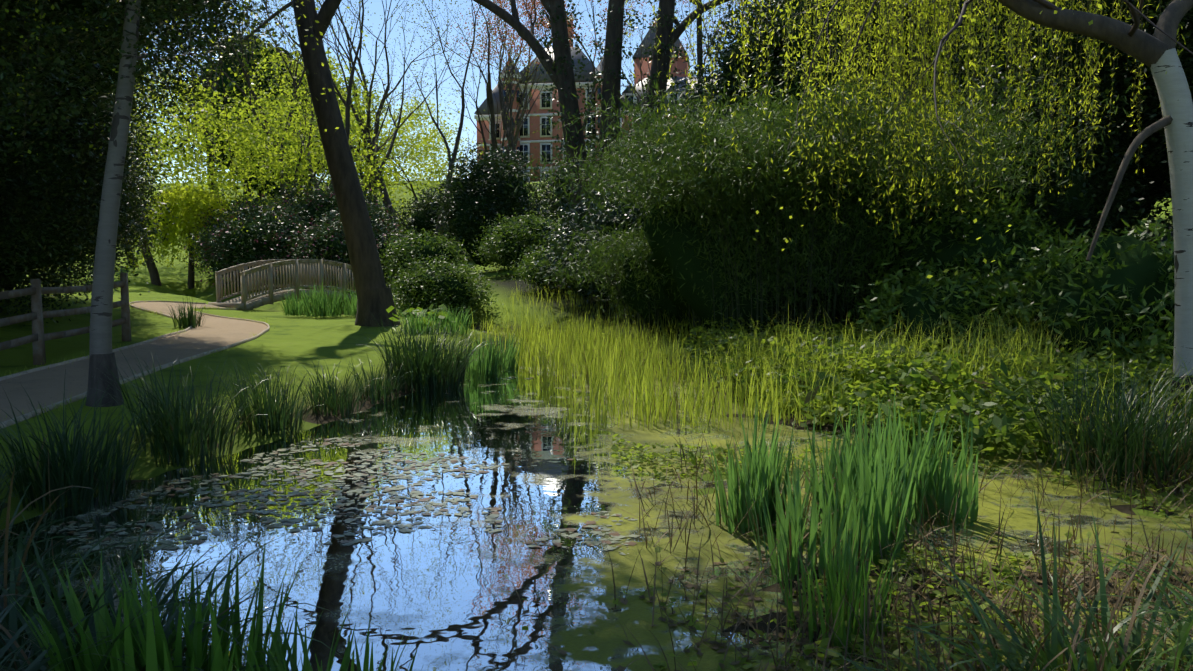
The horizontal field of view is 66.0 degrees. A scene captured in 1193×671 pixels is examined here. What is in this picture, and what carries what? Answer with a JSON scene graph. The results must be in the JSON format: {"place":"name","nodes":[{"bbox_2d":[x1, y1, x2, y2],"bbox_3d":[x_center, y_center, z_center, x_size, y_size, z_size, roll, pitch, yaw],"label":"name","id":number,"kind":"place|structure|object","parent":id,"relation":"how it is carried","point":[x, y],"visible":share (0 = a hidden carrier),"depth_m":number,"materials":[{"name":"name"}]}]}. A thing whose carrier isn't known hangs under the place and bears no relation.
{"place":"outdoors","nodes":[
{"label":"outdoors","id":0,"kind":"place"},
{"bbox_2d":[0,302,267,421],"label":"foot path","id":1,"kind":"structure","parent":0,"point":[45,387],"depth_m":14.23,"materials":[{"name":"beige gravel"}]},
{"bbox_2d":[134,0,773,182],"label":"sky","id":2,"kind":"structure","parent":0,"point":[376,6],"materials":[{"name":"blue"}]},
{"bbox_2d":[0,330,1192,670],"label":"pond water","id":3,"kind":"structure","parent":0,"point":[444,594],"depth_m":6.63,"materials":[{"name":"blue liquid"}]},
{"bbox_2d":[43,371,639,554],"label":"lily pads","id":4,"kind":"object","parent":3,"relation":"on","point":[491,518],"visible":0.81,"depth_m":7.62,"materials":[{"name":"green plant"}]},
{"bbox_2d":[6,516,906,670],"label":"iris","id":5,"kind":"object","parent":3,"relation":"in","point":[154,654],"visible":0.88,"depth_m":3.82,"materials":[{"name":"green plant"}]},
{"bbox_2d":[0,180,1192,655],"bbox_3d":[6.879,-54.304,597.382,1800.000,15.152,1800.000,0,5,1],"label":"ground","id":6,"kind":"structure","parent":0,"point":[328,342],"depth_m":14.99,"materials":[{"name":"green plant"}]},
{"bbox_2d":[0,273,131,364],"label":"post rail fence","id":7,"kind":"object","parent":6,"relation":"on","point":[37,337],"visible":0.79,"depth_m":13.46,"materials":[{"name":"brown wood"}]},
{"bbox_2d":[85,353,123,406],"bbox_3d":[-5.581,0.564,10.409,0.440,0.732,0.440,0,5,1],"label":"tree trunk base","id":8,"kind":"object","parent":6,"relation":"on","point":[104,382],"visible":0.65,"depth_m":10.28,"materials":[{"name":"grey plant"}]},
{"bbox_2d":[89,0,140,355],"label":"birch trunk by path","id":9,"kind":"object","parent":8,"relation":"on","point":[100,340],"visible":0.69,"depth_m":10.27,"materials":[{"name":"grey plant"}]},
{"bbox_2d":[0,300,269,428],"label":"path edging","id":10,"kind":"object","parent":6,"relation":"on","point":[9,422],"visible":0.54,"depth_m":13.94,"materials":[{"name":"beige stone"}]},
{"bbox_2d":[208,259,355,309],"bbox_3d":[-10.068,-1.715,30.794,1.550,1.697,5.483,3,6,35],"label":"arched footbridge","id":11,"kind":"object","parent":6,"relation":"on","point":[305,272],"visible":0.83,"depth_m":29.76,"materials":[{"name":"grey wood"}]},
{"bbox_2d":[181,170,411,292],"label":"flowering rhododendrons","id":12,"kind":"object","parent":6,"relation":"on","point":[210,256],"visible":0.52,"depth_m":36.45,"materials":[{"name":"green plant"}]},
{"bbox_2d":[386,303,469,326],"bbox_3d":[-3.688,-0.462,20.924,1.987,0.488,1.917,0,5,1],"label":"leaf plant","id":13,"kind":"object","parent":6,"relation":"on","point":[421,311],"visible":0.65,"depth_m":20.66,"materials":[{"name":"green plant"}]},
{"bbox_2d":[477,19,687,180],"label":"building wall","id":14,"kind":"structure","parent":6,"relation":"on","point":[678,65],"depth_m":129.81,"materials":[{"name":"red brick"}]},
{"bbox_2d":[474,16,697,182],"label":"building trim","id":15,"kind":"structure","parent":14,"relation":"attached to","point":[541,142],"depth_m":129.49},
{"bbox_2d":[495,88,676,181],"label":"windows","id":16,"kind":"structure","parent":15,"relation":"in","point":[545,131],"depth_m":129.46,"materials":[{"name":"glass"}]},
{"bbox_2d":[474,18,716,114],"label":"house roofs","id":17,"kind":"structure","parent":14,"relation":"on","point":[495,90],"depth_m":131.09,"materials":[{"name":"tile"}]},
{"bbox_2d":[0,297,1192,670],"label":"sedge tussocks","id":18,"kind":"object","parent":6,"relation":"on","point":[428,367],"visible":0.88,"depth_m":8.12,"materials":[{"name":"green plant"}]},
{"bbox_2d":[0,0,1192,327],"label":"tree foliage","id":19,"kind":"object","parent":6,"relation":"on","point":[74,134],"visible":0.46,"depth_m":18.13,"materials":[{"name":"green plant"}]},
{"bbox_2d":[0,0,1192,374],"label":"shade shrub","id":20,"kind":"object","parent":6,"relation":"on","point":[1144,272],"visible":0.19,"depth_m":18.11,"materials":[{"name":"green plant"}]},
{"bbox_2d":[0,305,1192,670],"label":"dead stems and spikes","id":21,"kind":"object","parent":6,"relation":"on","point":[1118,603],"visible":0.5,"depth_m":5.33,"materials":[{"name":"green plant"}]},
{"bbox_2d":[0,279,1192,466],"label":"reeds","id":22,"kind":"object","parent":6,"relation":"on","point":[612,360],"visible":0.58,"depth_m":12.59,"materials":[{"name":"green plant"}]},
{"bbox_2d":[3,0,1192,418],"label":"trunk","id":23,"kind":"object","parent":6,"relation":"on","point":[1174,93],"depth_m":9.57,"materials":[{"name":"grey plant"}]},
{"bbox_2d":[280,279,1002,585],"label":"reeds","id":24,"kind":"object","parent":6,"relation":"on","point":[870,473],"visible":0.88,"depth_m":6.79,"materials":[{"name":"green plant"}]},
{"bbox_2d":[119,0,1185,273],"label":"tree foliage","id":25,"kind":"object","parent":6,"relation":"on","point":[181,206],"visible":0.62,"depth_m":14.33,"materials":[{"name":"green plant"}]},
{"bbox_2d":[628,0,1179,237],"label":"willow withes","id":26,"kind":"object","parent":25,"relation":"attached to","point":[915,38],"visible":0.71,"depth_m":13.97,"materials":[{"name":"yellow"}]},
{"bbox_2d":[122,0,1192,326],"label":"tree trunks and limbs","id":27,"kind":"object","parent":6,"relation":"on","point":[376,296],"visible":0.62,"depth_m":32.00,"materials":[{"name":"brown plant"}]},
{"bbox_2d":[142,0,751,158],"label":"budding leaves","id":28,"kind":"object","parent":27,"relation":"attached to","point":[281,4],"visible":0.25,"depth_m":45.76,"materials":[{"name":"green plant"}]},
{"bbox_2d":[0,0,1180,278],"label":"tree foliage","id":29,"kind":"object","parent":27,"relation":"attached to","point":[240,142],"visible":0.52,"depth_m":43.27,"materials":[{"name":"green plant"}]},
{"bbox_2d":[433,0,753,71],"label":"copper buds","id":30,"kind":"object","parent":27,"relation":"attached to","point":[529,27],"visible":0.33,"depth_m":57.17,"materials":[{"name":"brown plant"}]},
{"bbox_2d":[534,0,690,237],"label":"ivy on trunks","id":31,"kind":"object","parent":27,"relation":"attached to","point":[590,101],"visible":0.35,"depth_m":32.03,"materials":[{"name":"green plant"}]},
{"bbox_2d":[528,0,790,315],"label":"foliage","id":32,"kind":"object","parent":6,"relation":"on","point":[599,215],"visible":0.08,"depth_m":26.29,"materials":[{"name":"green plant"}]},
{"bbox_2d":[367,199,1192,448],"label":"shrubs","id":33,"kind":"object","parent":6,"relation":"on","point":[415,272],"visible":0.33,"depth_m":26.60,"materials":[{"name":"green plant"}]},
{"bbox_2d":[506,54,1141,338],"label":"bamboo leaves","id":34,"kind":"object","parent":6,"relation":"on","point":[686,175],"visible":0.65,"depth_m":16.63,"materials":[{"name":"green plant"}]},
{"bbox_2d":[522,316,1192,670],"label":"marsh weeds","id":35,"kind":"object","parent":6,"relation":"on","point":[905,399],"visible":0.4,"depth_m":9.37,"materials":[{"name":"green plant"}]},
{"bbox_2d":[710,334,1192,451],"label":"dock leaves","id":36,"kind":"object","parent":6,"relation":"on","point":[1005,423],"visible":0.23,"depth_m":10.52,"materials":[{"name":"green plant"}]},
{"bbox_2d":[828,174,1174,395],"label":"laurel shrubs","id":37,"kind":"object","parent":6,"relation":"on","point":[1007,288],"visible":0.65,"depth_m":13.70,"materials":[{"name":"green plant"}]},
{"bbox_2d":[814,481,1192,670],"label":"grass clump","id":38,"kind":"object","parent":6,"relation":"on","point":[1054,645],"visible":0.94,"depth_m":4.20,"materials":[{"name":"green plant"}]}
]}

